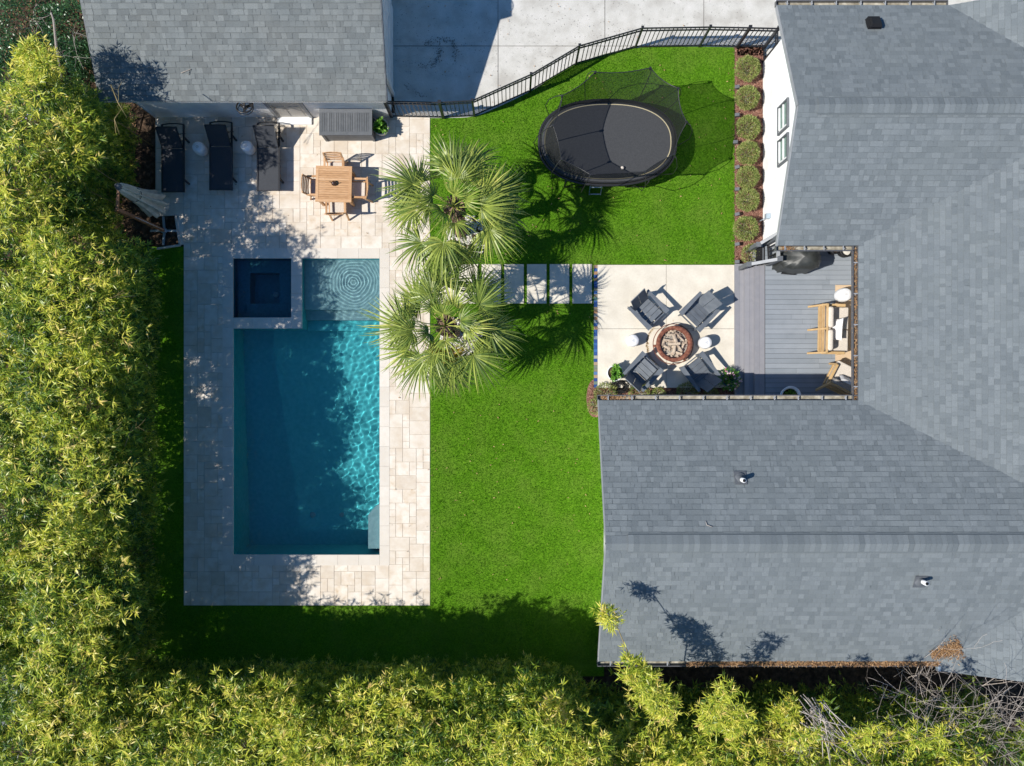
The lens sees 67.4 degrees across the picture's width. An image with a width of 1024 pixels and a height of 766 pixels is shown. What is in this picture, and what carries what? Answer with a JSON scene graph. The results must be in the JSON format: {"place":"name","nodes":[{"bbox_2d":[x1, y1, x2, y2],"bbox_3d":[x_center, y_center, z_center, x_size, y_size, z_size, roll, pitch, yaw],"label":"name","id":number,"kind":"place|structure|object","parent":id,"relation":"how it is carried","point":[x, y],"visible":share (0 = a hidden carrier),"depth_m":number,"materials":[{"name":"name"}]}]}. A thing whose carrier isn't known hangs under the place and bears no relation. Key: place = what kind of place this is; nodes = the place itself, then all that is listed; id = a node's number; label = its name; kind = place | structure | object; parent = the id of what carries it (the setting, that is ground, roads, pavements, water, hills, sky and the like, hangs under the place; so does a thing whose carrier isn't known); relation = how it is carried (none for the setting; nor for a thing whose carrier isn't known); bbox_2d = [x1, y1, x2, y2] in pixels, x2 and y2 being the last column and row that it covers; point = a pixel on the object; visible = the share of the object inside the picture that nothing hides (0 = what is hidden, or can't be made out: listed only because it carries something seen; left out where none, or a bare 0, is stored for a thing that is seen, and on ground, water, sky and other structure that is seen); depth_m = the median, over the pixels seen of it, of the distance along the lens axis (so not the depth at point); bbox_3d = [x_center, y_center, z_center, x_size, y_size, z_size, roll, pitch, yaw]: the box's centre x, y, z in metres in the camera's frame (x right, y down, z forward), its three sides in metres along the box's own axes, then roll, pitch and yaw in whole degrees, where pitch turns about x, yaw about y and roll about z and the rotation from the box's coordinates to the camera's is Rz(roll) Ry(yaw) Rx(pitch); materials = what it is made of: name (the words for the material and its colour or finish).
{"place":"outdoors","nodes":[
{"label":"outdoors","id":0,"kind":"place"},
{"bbox_2d":[155,113,429,604],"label":"terrace","id":1,"kind":"structure","parent":0,"point":[208,233],"depth_m":22.50,"materials":[{"name":"stone"}]},
{"bbox_2d":[154,216,177,246],"bbox_3d":[-10.117,-4.459,22.488,0.722,0.001,0.880,-5,90,0],"label":"soil bed","id":2,"kind":"object","parent":1,"relation":"on","point":[171,238],"visible":0.8,"depth_m":22.49,"materials":[{"name":"brown soil"}]},
{"bbox_2d":[114,183,176,244],"bbox_3d":[-10.114,-4.741,21.027,0.840,2.915,1.432,9,90,0],"label":"cantilever umbrella","id":3,"kind":"object","parent":2,"relation":"on","point":[149,203],"visible":1,"depth_m":20.97,"materials":[{"name":"grey fabric"}]},
{"bbox_2d":[157,214,180,249],"bbox_3d":[-10.096,-4.419,22.470,0.702,0.080,0.938,-8,90,0],"label":"bed edging","id":4,"kind":"object","parent":1,"relation":"on","point":[178,236],"visible":1,"depth_m":22.43,"materials":[{"name":"concrete"}]},
{"bbox_2d":[155,123,189,192],"bbox_3d":[-9.785,-6.504,22.102,0.720,0.805,2.008,0,90,0],"label":"sun lounger","id":5,"kind":"object","parent":1,"relation":"on","point":[173,179],"visible":1,"depth_m":22.15,"materials":[{"name":"fabric"}]},
{"bbox_2d":[192,142,208,156],"bbox_3d":[-9.044,-6.788,22.278,0.370,0.444,0.370,0,90,0],"label":"ceramic stool","id":6,"kind":"object","parent":1,"relation":"on","point":[200,149],"visible":1,"depth_m":22.09,"materials":[{"name":"ceramic"}]},
{"bbox_2d":[204,121,236,190],"bbox_3d":[-8.400,-6.564,22.102,0.720,0.805,2.008,0,90,0],"label":"sun lounger","id":7,"kind":"object","parent":1,"relation":"on","point":[221,168],"visible":1,"depth_m":22.15,"materials":[{"name":"fabric"}]},
{"bbox_2d":[241,141,255,155],"bbox_3d":[-7.651,-6.817,22.278,0.370,0.444,0.370,0,90,0],"label":"ceramic stool","id":8,"kind":"object","parent":1,"relation":"on","point":[248,148],"visible":1,"depth_m":22.08,"materials":[{"name":"white ceramic"}]},
{"bbox_2d":[252,122,283,190],"bbox_3d":[-7.030,-6.544,22.102,0.720,0.805,2.008,0,90,0],"label":"sun lounger","id":9,"kind":"object","parent":1,"relation":"on","point":[268,170],"visible":1,"depth_m":22.15,"materials":[{"name":"fabric"}]},
{"bbox_2d":[223,248,388,564],"bbox_3d":[-6.035,0.698,22.519,4.886,0.050,9.291,0,90,0],"label":"pool coping","id":10,"kind":"object","parent":1,"relation":"on","point":[296,256],"visible":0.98,"depth_m":22.49,"materials":[{"name":"stone"}]},
{"bbox_2d":[301,174,328,199],"bbox_3d":[-5.613,-5.620,22.049,0.646,0.913,0.579,0,90,0],"label":"dining chair","id":11,"kind":"object","parent":1,"relation":"on","point":[312,187],"visible":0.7,"depth_m":21.86,"materials":[{"name":"brown wood"}]},
{"bbox_2d":[322,152,347,180],"bbox_3d":[-5.070,-6.183,22.049,0.579,0.913,0.646,0,90,0],"label":"dining chair","id":12,"kind":"object","parent":1,"relation":"on","point":[330,163],"visible":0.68,"depth_m":21.85,"materials":[{"name":"brown wood"}]},
{"bbox_2d":[315,166,355,206],"bbox_3d":[-5.055,-5.640,22.130,1.020,0.741,1.020,1,90,0],"label":"dining table","id":13,"kind":"object","parent":1,"relation":"on","point":[338,174],"visible":0.99,"depth_m":21.77,"materials":[{"name":"brown wood"}]},
{"bbox_2d":[324,202,349,220],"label":"dining chair","id":14,"kind":"object","parent":1,"relation":"on","point":[337,208],"visible":0.81,"depth_m":22.03,"materials":[{"name":"beige fabric"}]},
{"bbox_2d":[319,109,375,141],"bbox_3d":[-4.720,-7.400,22.137,1.500,0.705,0.740,0,90,0],"label":"storage box","id":15,"kind":"object","parent":1,"relation":"on","point":[345,124],"visible":1,"depth_m":21.79,"materials":[{"name":"grey paint"}]},
{"bbox_2d":[351,177,373,202],"bbox_3d":[-4.367,-5.548,22.049,0.646,0.913,0.579,2,90,0],"label":"dining chair","id":16,"kind":"object","parent":1,"relation":"on","point":[360,189],"visible":0.85,"depth_m":22.03,"materials":[{"name":"brown wood"}]},
{"bbox_2d":[372,116,388,135],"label":"potted plant","id":17,"kind":"object","parent":1,"relation":"on","point":[380,126],"visible":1,"depth_m":22.08,"materials":[{"name":"green plant"}]},
{"bbox_2d":[137,47,734,675],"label":"lawn","id":18,"kind":"structure","parent":0,"point":[633,211],"depth_m":22.52,"materials":[{"name":"green plant"}]},
{"bbox_2d":[186,2,732,579],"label":"fallen leaves","id":19,"kind":"object","parent":18,"relation":"on","point":[506,254],"visible":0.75,"depth_m":22.47,"materials":[{"name":"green plant"}]},
{"bbox_2d":[444,318,480,355],"bbox_3d":[-1.450,-1.350,22.475,1.160,0.070,1.160,0,90,0],"label":"soil bed","id":20,"kind":"object","parent":18,"relation":"on","point":[459,320],"visible":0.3,"depth_m":22.46,"materials":[{"name":"brown soil"}]},
{"bbox_2d":[358,252,527,400],"bbox_3d":[-1.726,-1.523,20.472,4.350,4.059,4.133,0,90,0],"label":"palm tree","id":21,"kind":"object","parent":20,"relation":"on","point":[448,365],"visible":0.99,"depth_m":19.19,"materials":[{"name":"green plant"}]},
{"bbox_2d":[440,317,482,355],"bbox_3d":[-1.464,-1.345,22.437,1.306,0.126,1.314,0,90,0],"label":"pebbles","id":22,"kind":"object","parent":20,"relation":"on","point":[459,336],"visible":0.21,"depth_m":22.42,"materials":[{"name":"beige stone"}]},
{"bbox_2d":[446,215,484,254],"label":"pebbles","id":23,"kind":"object","parent":18,"relation":"on","point":[469,239],"visible":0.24,"depth_m":22.42,"materials":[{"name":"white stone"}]},
{"bbox_2d":[369,132,531,288],"bbox_3d":[-1.486,-4.441,20.317,4.098,4.369,4.303,0,90,0],"label":"palm tree","id":24,"kind":"object","parent":23,"relation":"on","point":[464,165],"visible":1,"depth_m":19.03,"materials":[{"name":"green plant"}]},
{"bbox_2d":[482,264,500,303],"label":"stepping slab","id":25,"kind":"structure","parent":18,"relation":"on","point":[497,267],"depth_m":22.48,"materials":[{"name":"concrete"}]},
{"bbox_2d":[504,264,523,303],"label":"stepping slab","id":26,"kind":"structure","parent":18,"relation":"on","point":[514,273],"depth_m":22.48,"materials":[{"name":"concrete"}]},
{"bbox_2d":[527,264,545,303],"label":"stepping slab","id":27,"kind":"structure","parent":18,"relation":"on","point":[536,278],"depth_m":22.48,"materials":[{"name":"concrete"}]},
{"bbox_2d":[550,264,568,303],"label":"stepping slab","id":28,"kind":"structure","parent":18,"relation":"on","point":[559,283],"depth_m":22.48,"materials":[{"name":"concrete"}]},
{"bbox_2d":[572,264,591,303],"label":"stepping slab","id":29,"kind":"structure","parent":18,"relation":"on","point":[581,283],"depth_m":22.48,"materials":[{"name":"concrete"}]},
{"bbox_2d":[594,265,596,387],"bbox_3d":[2.444,-1.653,22.480,0.100,0.130,3.580,0,90,0],"label":"tile border","id":30,"kind":"object","parent":18,"relation":"on","point":[595,324],"visible":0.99,"depth_m":22.41,"materials":[{"name":"tile"}]},
{"bbox_2d":[533,67,692,194],"bbox_3d":[2.746,-6.776,21.182,4.309,2.588,3.133,0,90,0],"label":"trampoline","id":31,"kind":"object","parent":18,"relation":"on","point":[601,128],"visible":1,"depth_m":21.64,"materials":[{"name":"fabric"}]},
{"bbox_2d":[586,44,762,416],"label":"mulch","id":32,"kind":"object","parent":18,"relation":"on","point":[739,251],"visible":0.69,"depth_m":22.51,"materials":[{"name":"brown wood"}]},
{"bbox_2d":[593,382,617,400],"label":"bush","id":33,"kind":"object","parent":32,"relation":"on","point":[599,386],"visible":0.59,"depth_m":22.23,"materials":[{"name":"green plant"}]},
{"bbox_2d":[611,380,631,393],"bbox_3d":[3.193,0.117,22.329,0.672,0.203,0.388,0,90,0],"label":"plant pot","id":34,"kind":"object","parent":32,"relation":"on","point":[618,390],"visible":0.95,"depth_m":22.29,"materials":[{"name":"black ceramic"}]},
{"bbox_2d":[675,381,699,394],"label":"bush","id":35,"kind":"object","parent":32,"relation":"on","point":[685,389],"visible":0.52,"depth_m":22.25,"materials":[{"name":"green plant"}]},
{"bbox_2d":[732,216,759,241],"bbox_3d":[6.755,-4.457,22.177,0.816,0.656,0.792,0,90,0],"label":"bush","id":36,"kind":"object","parent":32,"relation":"on","point":[751,219],"visible":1,"depth_m":22.06,"materials":[{"name":"green plant"}]},
{"bbox_2d":[734,55,760,82],"bbox_3d":[6.815,-9.082,22.169,0.818,0.673,0.799,0,90,0],"label":"bush","id":37,"kind":"object","parent":32,"relation":"on","point":[756,71],"visible":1,"depth_m":22.04,"materials":[{"name":"green plant"}]},
{"bbox_2d":[735,187,759,212],"bbox_3d":[6.805,-5.302,22.176,0.756,0.658,0.765,0,90,0],"label":"bush","id":38,"kind":"object","parent":32,"relation":"on","point":[744,190],"visible":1,"depth_m":22.05,"materials":[{"name":"green plant"}]},
{"bbox_2d":[735,84,759,109],"bbox_3d":[6.795,-8.238,22.174,0.786,0.663,0.781,0,90,0],"label":"bush","id":39,"kind":"object","parent":32,"relation":"on","point":[755,93],"visible":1,"depth_m":22.04,"materials":[{"name":"green plant"}]},
{"bbox_2d":[735,165,760,187],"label":"bush","id":40,"kind":"object","parent":32,"relation":"on","point":[751,168],"visible":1,"depth_m":22.05,"materials":[{"name":"green plant"}]},
{"bbox_2d":[736,114,760,139],"bbox_3d":[6.838,-7.387,22.169,0.777,0.671,0.788,0,90,0],"label":"bush","id":41,"kind":"object","parent":32,"relation":"on","point":[744,118],"visible":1,"depth_m":22.04,"materials":[{"name":"green plant"}]},
{"bbox_2d":[736,139,760,164],"bbox_3d":[6.814,-6.661,22.172,0.767,0.667,0.771,0,90,0],"label":"bush","id":42,"kind":"object","parent":32,"relation":"on","point":[739,154],"visible":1,"depth_m":22.04,"materials":[{"name":"green plant"}]},
{"bbox_2d":[0,47,1023,765],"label":"ground","id":43,"kind":"structure","parent":0,"point":[794,677],"depth_m":22.55,"materials":[{"name":"soil"}]},
{"bbox_2d":[0,0,143,266],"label":"soil bed","id":44,"kind":"object","parent":43,"relation":"on","point":[139,110],"visible":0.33,"depth_m":22.52,"materials":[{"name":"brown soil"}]},
{"bbox_2d":[0,41,50,112],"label":"shrub","id":45,"kind":"object","parent":44,"relation":"on","point":[2,57],"visible":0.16,"depth_m":21.43,"materials":[{"name":"green plant"}]},
{"bbox_2d":[10,30,58,85],"bbox_3d":[-11.526,-7.810,20.179,1.336,4.645,1.100,-18,90,0],"label":"bamboo cane","id":46,"kind":"object","parent":44,"relation":"on","point":[22,50],"visible":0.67,"depth_m":18.18,"materials":[{"name":"green plant"}]},
{"bbox_2d":[6,41,66,105],"bbox_3d":[-11.277,-7.390,20.047,1.598,4.909,1.335,0,90,0],"label":"bamboo cane","id":47,"kind":"object","parent":44,"relation":"on","point":[39,60],"visible":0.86,"depth_m":18.04,"materials":[{"name":"green plant"}]},
{"bbox_2d":[0,0,75,64],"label":"shrub","id":48,"kind":"object","parent":44,"relation":"on","point":[15,4],"visible":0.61,"depth_m":21.27,"materials":[{"name":"green plant"}]},
{"bbox_2d":[6,13,87,104],"bbox_3d":[-13.114,-8.961,21.335,2.350,2.342,2.287,0,90,0],"label":"shrub","id":49,"kind":"object","parent":44,"relation":"on","point":[10,48],"visible":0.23,"depth_m":21.37,"materials":[{"name":"green plant"}]},
{"bbox_2d":[30,0,90,67],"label":"shrub","id":50,"kind":"object","parent":44,"relation":"on","point":[64,11],"visible":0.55,"depth_m":21.11,"materials":[{"name":"green plant"}]},
{"bbox_2d":[51,27,95,82],"bbox_3d":[-12.034,-9.102,21.575,1.170,1.862,1.324,-34,90,0],"label":"shrub","id":51,"kind":"object","parent":44,"relation":"on","point":[83,71],"visible":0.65,"depth_m":21.35,"materials":[{"name":"green plant"}]},
{"bbox_2d":[0,54,174,765],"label":"bamboo hedge","id":52,"kind":"object","parent":43,"relation":"on","point":[79,163],"visible":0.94,"depth_m":18.32,"materials":[{"name":"green plant"}]},
{"bbox_2d":[80,0,394,124],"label":"outbuilding","id":53,"kind":"structure","parent":43,"relation":"on","point":[293,62],"depth_m":19.70,"materials":[{"name":"grey"}]},
{"bbox_2d":[236,103,253,114],"bbox_3d":[-7.062,-7.439,20.408,0.467,0.315,0.673,22,90,0],"label":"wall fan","id":54,"kind":"object","parent":53,"relation":"attached to","point":[244,106],"depth_m":20.39,"materials":[{"name":"metal"}]},
{"bbox_2d":[267,103,307,116],"bbox_3d":[-6.360,-7.781,21.470,0.890,2.050,0.038,0,90,0],"label":"door","id":55,"kind":"structure","parent":53,"relation":"in","point":[281,109],"depth_m":21.82,"materials":[{"name":"paint"}]},
{"bbox_2d":[382,0,392,86],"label":"wall","id":56,"kind":"structure","parent":53,"relation":"in","point":[387,7],"depth_m":21.62,"materials":[{"name":"white paint"}]},
{"bbox_2d":[234,259,302,328],"bbox_3d":[-6.025,0.690,23.572,4.290,2.056,8.680,0,90,0],"label":"pool basin","id":57,"kind":"object","parent":43,"relation":"in","point":[284,317],"visible":0.12,"depth_m":22.58,"materials":[{"name":"tile"}]},
{"bbox_2d":[234,259,379,553],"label":"water","id":58,"kind":"structure","parent":57,"relation":"in","point":[307,439],"depth_m":22.59,"materials":[{"name":"blue liquid"}]},
{"bbox_2d":[26,651,1023,765],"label":"bamboo hedge","id":59,"kind":"object","parent":43,"relation":"on","point":[203,698],"visible":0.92,"depth_m":19.15,"materials":[{"name":"green plant"}]},
{"bbox_2d":[589,601,659,707],"bbox_3d":[3.222,6.776,19.912,0.824,5.184,4.327,-34,90,0],"label":"bamboo cane","id":60,"kind":"object","parent":43,"relation":"on","point":[604,617],"visible":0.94,"depth_m":17.57,"materials":[{"name":"green plant"}]},
{"bbox_2d":[613,642,683,729],"bbox_3d":[3.470,7.418,19.755,3.380,5.497,1.332,40,90,0],"label":"bamboo cane","id":61,"kind":"object","parent":43,"relation":"on","point":[644,677],"visible":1,"depth_m":17.47,"materials":[{"name":"green plant"}]},
{"bbox_2d":[683,671,741,742],"bbox_3d":[4.762,7.789,19.824,1.155,5.358,2.455,0,90,0],"label":"bamboo cane","id":62,"kind":"object","parent":43,"relation":"on","point":[711,708],"visible":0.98,"depth_m":17.71,"materials":[{"name":"green plant"}]},
{"bbox_2d":[708,690,758,751],"bbox_3d":[5.422,8.325,20.314,1.221,4.380,1.785,0,90,0],"label":"bamboo cane","id":63,"kind":"object","parent":43,"relation":"on","point":[740,719],"visible":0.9,"depth_m":18.46,"materials":[{"name":"green plant"}]},
{"bbox_2d":[761,689,804,737],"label":"bamboo cane","id":64,"kind":"object","parent":43,"relation":"on","point":[787,716],"visible":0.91,"depth_m":19.35,"materials":[{"name":"green plant"}]},
{"bbox_2d":[733,703,839,765],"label":"bare shrub","id":65,"kind":"object","parent":43,"relation":"on","point":[803,735],"visible":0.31,"depth_m":19.59,"materials":[{"name":"plant"}]},
{"bbox_2d":[754,720,823,755],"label":"bamboo cane","id":66,"kind":"object","parent":43,"relation":"on","point":[793,740],"visible":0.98,"depth_m":17.33,"materials":[{"name":"green plant"}]},
{"bbox_2d":[597,0,1023,681],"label":"house","id":67,"kind":"structure","parent":43,"relation":"on","point":[879,516],"depth_m":19.01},
{"bbox_2d":[777,97,788,135],"bbox_3d":[7.330,-7.180,20.730,0.090,0.770,0.780,0,90,0],"label":"window","id":68,"kind":"structure","parent":67,"relation":"in","point":[783,109],"depth_m":20.71,"materials":[{"name":"glass"}]},
{"bbox_2d":[777,132,788,167],"bbox_3d":[7.330,-6.285,20.730,0.090,0.770,0.730,0,90,0],"label":"window","id":69,"kind":"structure","parent":67,"relation":"in","point":[783,143],"depth_m":20.71,"materials":[{"name":"glass"}]},
{"bbox_2d":[686,660,940,667],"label":"gutter leaves","id":70,"kind":"object","parent":67,"relation":"on","point":[789,663],"visible":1,"depth_m":19.74,"materials":[{"name":"brown plant"}]},
{"bbox_2d":[851,247,857,399],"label":"gutter leaves","id":71,"kind":"object","parent":67,"relation":"on","point":[855,332],"visible":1,"depth_m":19.79,"materials":[{"name":"brown plant"}]},
{"bbox_2d":[930,636,965,665],"bbox_3d":[11.089,6.872,19.496,0.821,0.426,0.909,-37,90,0],"label":"leaf pile","id":72,"kind":"object","parent":67,"relation":"on","point":[943,651],"visible":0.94,"depth_m":19.53,"materials":[{"name":"brown plant"}]},
{"bbox_2d":[799,694,870,765],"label":"dead canes","id":73,"kind":"object","parent":43,"relation":"on","point":[813,707],"visible":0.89,"depth_m":18.84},
{"bbox_2d":[802,719,890,755],"bbox_3d":[7.665,8.382,19.687,0.701,5.632,2.100,38,90,0],"label":"bamboo cane","id":74,"kind":"object","parent":43,"relation":"on","point":[863,741],"visible":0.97,"depth_m":17.34,"materials":[{"name":"green plant"}]},
{"bbox_2d":[843,718,952,757],"bbox_3d":[9.007,8.382,19.663,0.802,5.680,2.098,42,90,0],"label":"bamboo cane","id":75,"kind":"object","parent":43,"relation":"on","point":[934,735],"visible":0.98,"depth_m":17.37,"materials":[{"name":"green plant"}]},
{"bbox_2d":[801,651,1023,765],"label":"bare shrub","id":76,"kind":"object","parent":43,"relation":"on","point":[926,730],"visible":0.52,"depth_m":19.50,"materials":[{"name":"grey plant"}]},
{"bbox_2d":[854,628,1023,765],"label":"bare shrub","id":77,"kind":"object","parent":43,"relation":"on","point":[922,690],"visible":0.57,"depth_m":19.66,"materials":[{"name":"grey plant"}]},
{"bbox_2d":[894,667,1023,765],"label":"bare shrub","id":78,"kind":"object","parent":43,"relation":"on","point":[981,707],"visible":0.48,"depth_m":20.38,"materials":[{"name":"grey plant"}]},
{"bbox_2d":[597,265,733,387],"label":"patio","id":79,"kind":"structure","parent":0,"point":[674,289],"depth_m":22.40,"materials":[{"name":"concrete"}]},
{"bbox_2d":[607,363,623,381],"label":"potted plant","id":80,"kind":"object","parent":79,"relation":"on","point":[615,372],"visible":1,"depth_m":21.96,"materials":[{"name":"green plant"}]},
{"bbox_2d":[626,334,638,346],"bbox_3d":[3.476,-1.221,22.178,0.370,0.444,0.370,0,90,0],"label":"ceramic stool","id":81,"kind":"object","parent":79,"relation":"on","point":[632,340],"visible":1,"depth_m":21.97,"materials":[{"name":"white ceramic"}]},
{"bbox_2d":[623,351,663,391],"bbox_3d":[3.691,-0.280,21.950,0.840,0.911,0.961,43,90,0],"label":"garden chair","id":82,"kind":"object","parent":79,"relation":"on","point":[635,379],"visible":0.98,"depth_m":21.98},
{"bbox_2d":[627,288,668,330],"bbox_3d":[3.847,-2.125,21.950,0.840,0.911,0.961,-44,90,0],"label":"garden chair","id":83,"kind":"object","parent":79,"relation":"on","point":[642,312],"visible":1,"depth_m":21.98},
{"bbox_2d":[653,324,693,364],"bbox_3d":[4.658,-1.125,22.204,1.185,0.392,1.184,0,90,0],"label":"fire pit","id":84,"kind":"object","parent":79,"relation":"on","point":[688,347],"visible":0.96,"depth_m":22.02,"materials":[{"name":"stone"}]},
{"bbox_2d":[678,290,722,331],"bbox_3d":[5.378,-2.069,21.950,0.840,0.911,0.961,44,90,0],"label":"garden chair","id":85,"kind":"object","parent":79,"relation":"on","point":[696,313],"visible":1,"depth_m":21.93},
{"bbox_2d":[679,351,722,391],"bbox_3d":[5.391,-0.278,21.950,0.840,0.911,0.961,-38,90,0],"label":"garden chair","id":86,"kind":"object","parent":79,"relation":"on","point":[712,379],"visible":1,"depth_m":21.92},
{"bbox_2d":[698,336,711,348],"bbox_3d":[5.566,-1.162,22.178,0.370,0.444,0.370,0,90,0],"label":"ceramic stool","id":87,"kind":"object","parent":79,"relation":"on","point":[704,342],"visible":1,"depth_m":21.97,"materials":[{"name":"white ceramic"}]},
{"bbox_2d":[717,366,742,391],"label":"potted flowers","id":88,"kind":"object","parent":79,"relation":"on","point":[732,375],"visible":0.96,"depth_m":22.02,"materials":[{"name":"green plant"}]},
{"bbox_2d":[392,0,973,117],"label":"driveway","id":89,"kind":"structure","parent":0,"point":[459,84],"depth_m":22.51,"materials":[{"name":"concrete"}]},
{"bbox_2d":[396,0,750,96],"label":"dirt specks","id":90,"kind":"object","parent":89,"relation":"on","point":[484,48],"visible":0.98,"depth_m":22.50,"materials":[{"name":"grey concrete"}]},
{"bbox_2d":[384,24,778,118],"bbox_3d":[1.887,-8.973,21.850,11.197,1.300,0.972,-13,90,0],"label":"metal fence","id":91,"kind":"object","parent":89,"relation":"on","point":[747,30],"visible":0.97,"depth_m":21.61,"materials":[{"name":"black metal"}]},
{"bbox_2d":[762,27,779,62],"bbox_3d":[7.360,-9.590,21.850,0.075,1.300,0.455,0,90,0],"label":"metal fence","id":92,"kind":"object","parent":89,"relation":"on","point":[775,34],"visible":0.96,"depth_m":21.75,"materials":[{"name":"black metal"}]},
{"bbox_2d":[734,246,850,394],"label":"deck","id":93,"kind":"structure","parent":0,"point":[775,319],"depth_m":22.00,"materials":[{"name":"grey paint"}]},
{"bbox_2d":[738,256,782,269],"bbox_3d":[6.975,-3.360,21.733,0.864,1.535,0.149,-6,90,0],"label":"stair railing","id":94,"kind":"object","parent":93,"relation":"on","point":[769,262],"visible":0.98,"depth_m":21.45,"materials":[{"name":"grey paint"}]},
{"bbox_2d":[763,236,779,258],"bbox_3d":[7.282,-3.753,21.742,0.140,1.515,0.590,0,90,0],"label":"deck railing","id":95,"kind":"object","parent":93,"relation":"attached to","point":[770,242],"visible":0.56,"depth_m":21.55,"materials":[{"name":"grey metal"}]},
{"bbox_2d":[780,386,800,394],"bbox_3d":[7.853,0.384,21.792,0.600,0.417,0.600,0,90,0],"label":"bowl planter","id":96,"kind":"object","parent":93,"relation":"on","point":[790,390],"visible":0.33,"depth_m":21.64,"materials":[{"name":"white ceramic"}]},
{"bbox_2d":[772,251,820,274],"bbox_3d":[7.988,-3.446,21.448,1.201,1.065,0.719,0,90,0],"label":"grill","id":97,"kind":"object","parent":93,"relation":"on","point":[797,262],"visible":0.74,"depth_m":21.13,"materials":[{"name":"metal"}]},
{"bbox_2d":[807,303,848,354],"bbox_3d":[8.946,-1.505,21.581,0.989,0.828,1.405,1,90,0],"label":"sofa","id":98,"kind":"object","parent":93,"relation":"on","point":[828,313],"visible":0.98,"depth_m":21.48,"materials":[{"name":"white fabric"}]},
{"bbox_2d":[832,318,842,339],"bbox_3d":[9.056,-1.492,21.386,0.158,0.360,0.620,5,90,-26],"label":"pillow","id":99,"kind":"object","parent":98,"relation":"on","point":[837,328],"visible":0.89,"depth_m":21.28,"materials":[{"name":"white fabric"}]},
{"bbox_2d":[835,285,850,365],"bbox_3d":[9.730,-1.354,21.993,0.940,0.014,2.904,0,90,0],"label":"rug","id":100,"kind":"object","parent":93,"relation":"on","point":[845,358],"visible":0.14,"depth_m":21.99,"materials":[{"name":"fabric"}]},
{"bbox_2d":[815,361,850,394],"bbox_3d":[9.248,-0.050,21.581,0.815,0.828,0.989,27,90,0],"label":"lounge chair","id":101,"kind":"object","parent":100,"relation":"on","point":[834,383],"visible":0.69,"depth_m":21.48,"materials":[{"name":"white fabric"}]},
{"bbox_2d":[833,288,850,301],"bbox_3d":[9.366,-2.487,21.749,0.400,0.474,0.400,0,90,0],"label":"ceramic stool","id":102,"kind":"object","parent":100,"relation":"on","point":[842,295],"visible":0.95,"depth_m":21.54,"materials":[{"name":"white ceramic"}]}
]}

